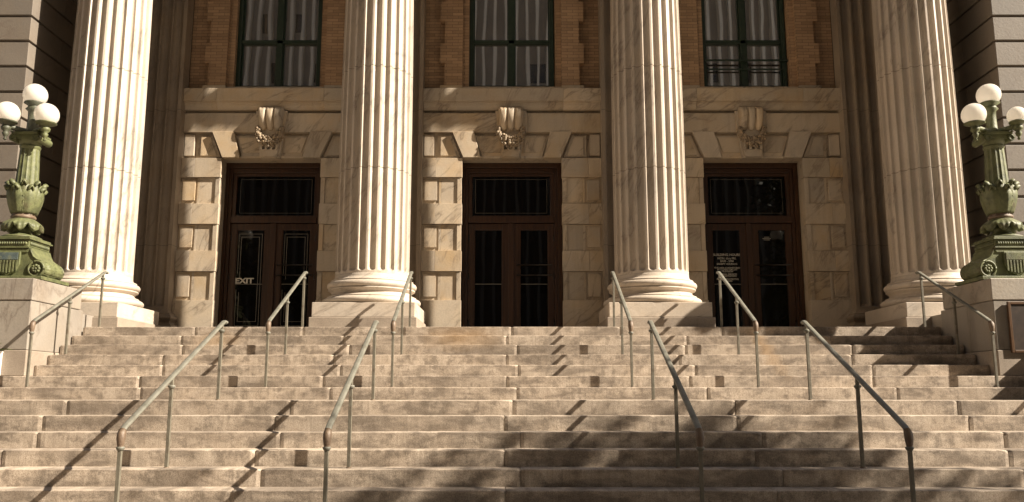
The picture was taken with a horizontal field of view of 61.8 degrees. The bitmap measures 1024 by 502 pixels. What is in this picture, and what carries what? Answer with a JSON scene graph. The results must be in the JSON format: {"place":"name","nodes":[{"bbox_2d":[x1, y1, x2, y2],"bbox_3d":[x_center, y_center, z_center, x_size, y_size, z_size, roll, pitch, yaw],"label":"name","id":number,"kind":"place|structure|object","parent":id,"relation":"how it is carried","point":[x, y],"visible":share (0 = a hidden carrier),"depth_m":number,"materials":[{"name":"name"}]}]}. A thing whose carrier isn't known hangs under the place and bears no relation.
{"place":"outdoors","nodes":[
{"label":"outdoors","id":0,"kind":"place"},
{"bbox_2d":[0,0,1023,335],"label":"courthouse","id":1,"kind":"structure","parent":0,"point":[508,162],"depth_m":16.17,"materials":[{"name":"stone"}]},
{"bbox_2d":[217,163,320,326],"bbox_3d":[-4.620,0.006,16.577,2.000,3.500,0.260,0,-10,0],"label":"double door","id":2,"kind":"structure","parent":1,"relation":"in","point":[270,236],"depth_m":16.56,"materials":[{"name":"brown wood"}]},
{"bbox_2d":[235,0,322,86],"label":"window","id":3,"kind":"structure","parent":1,"relation":"in","point":[279,44],"depth_m":17.05,"materials":[{"name":"paint"}]},
{"bbox_2d":[469,0,553,86],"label":"window","id":4,"kind":"structure","parent":1,"relation":"in","point":[511,42],"depth_m":17.05,"materials":[{"name":"paint"}]},
{"bbox_2d":[461,163,562,327],"bbox_3d":[-0.015,0.006,16.577,2.000,3.500,0.260,0,-10,0],"label":"double door","id":5,"kind":"structure","parent":1,"relation":"in","point":[512,274],"depth_m":16.55,"materials":[{"name":"brown wood"}]},
{"bbox_2d":[701,0,787,86],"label":"window","id":6,"kind":"structure","parent":1,"relation":"in","point":[744,43],"depth_m":17.05,"materials":[{"name":"paint"}]},
{"bbox_2d":[703,163,805,326],"bbox_3d":[4.590,0.006,16.577,2.000,3.500,0.260,0,-10,0],"label":"double door","id":7,"kind":"structure","parent":1,"relation":"in","point":[753,229],"depth_m":16.56,"materials":[{"name":"brown wood"}]},
{"bbox_2d":[0,327,1023,501],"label":"stone staircase","id":8,"kind":"structure","parent":0,"point":[512,414],"depth_m":8.67,"materials":[{"name":"beige stone"}]},
{"bbox_2d":[0,278,82,375],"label":"lamp pedestal","id":9,"kind":"object","parent":8,"relation":"on","point":[24,302],"visible":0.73,"depth_m":11.45,"materials":[{"name":"stone"}]},
{"bbox_2d":[0,84,68,285],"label":"lamp post","id":10,"kind":"object","parent":9,"relation":"on","point":[24,252],"visible":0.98,"depth_m":12.04,"materials":[{"name":"metal"}]},
{"bbox_2d":[25,271,108,386],"bbox_3d":[-6.220,1.032,12.035,0.070,1.784,1.955,0,-10,0],"label":"handrail","id":11,"kind":"object","parent":8,"relation":"on","point":[32,324],"visible":0.86,"depth_m":11.94,"materials":[{"name":"metal"}]},
{"bbox_2d":[114,320,227,501],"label":"handrail","id":12,"kind":"object","parent":8,"relation":"on","point":[121,438],"visible":0.95,"depth_m":7.88,"materials":[{"name":"metal"}]},
{"bbox_2d":[264,271,307,386],"bbox_3d":[-3.160,1.032,12.035,0.070,1.784,1.955,0,-10,0],"label":"handrail","id":13,"kind":"object","parent":8,"relation":"on","point":[280,305],"visible":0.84,"depth_m":11.93,"materials":[{"name":"metal"}]},
{"bbox_2d":[323,320,378,501],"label":"handrail","id":14,"kind":"object","parent":8,"relation":"on","point":[349,386],"visible":0.96,"depth_m":7.87,"materials":[{"name":"metal"}]},
{"bbox_2d":[390,271,412,386],"bbox_3d":[-1.540,1.032,12.035,0.070,1.784,1.955,0,-10,0],"label":"handrail","id":15,"kind":"object","parent":8,"relation":"on","point":[401,302],"visible":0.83,"depth_m":11.92,"materials":[{"name":"metal"}]},
{"bbox_2d":[611,271,633,386],"bbox_3d":[1.540,1.032,12.035,0.070,1.784,1.955,0,-10,0],"label":"handrail","id":16,"kind":"object","parent":8,"relation":"on","point":[622,302],"visible":0.88,"depth_m":11.92,"materials":[{"name":"metal"}]},
{"bbox_2d":[647,320,704,501],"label":"handrail","id":17,"kind":"object","parent":8,"relation":"on","point":[677,386],"visible":0.98,"depth_m":7.87,"materials":[{"name":"metal"}]},
{"bbox_2d":[716,271,759,386],"bbox_3d":[3.160,1.032,12.035,0.070,1.784,1.955,0,-10,0],"label":"handrail","id":18,"kind":"object","parent":8,"relation":"on","point":[743,305],"visible":0.94,"depth_m":11.93,"materials":[{"name":"metal"}]},
{"bbox_2d":[800,320,915,501],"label":"handrail","id":19,"kind":"object","parent":8,"relation":"on","point":[908,437],"visible":0.96,"depth_m":7.88,"materials":[{"name":"metal"}]},
{"bbox_2d":[915,271,998,386],"bbox_3d":[6.220,1.032,12.035,0.070,1.784,1.955,0,-10,0],"label":"handrail","id":20,"kind":"object","parent":8,"relation":"on","point":[991,324],"visible":0.88,"depth_m":11.94,"materials":[{"name":"metal"}]},
{"bbox_2d":[941,278,1023,375],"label":"lamp pedestal","id":21,"kind":"object","parent":8,"relation":"on","point":[989,297],"visible":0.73,"depth_m":11.55,"materials":[{"name":"stone"}]},
{"bbox_2d":[955,84,1023,285],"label":"lamp post","id":22,"kind":"object","parent":21,"relation":"on","point":[999,252],"visible":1,"depth_m":12.05,"materials":[{"name":"metal"}]},
{"bbox_2d":[1006,301,1023,352],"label":"bronze plaque","id":23,"kind":"object","parent":21,"relation":"attached to","point":[1015,312],"visible":1,"depth_m":11.32,"materials":[{"name":"brown metal"}]}
]}

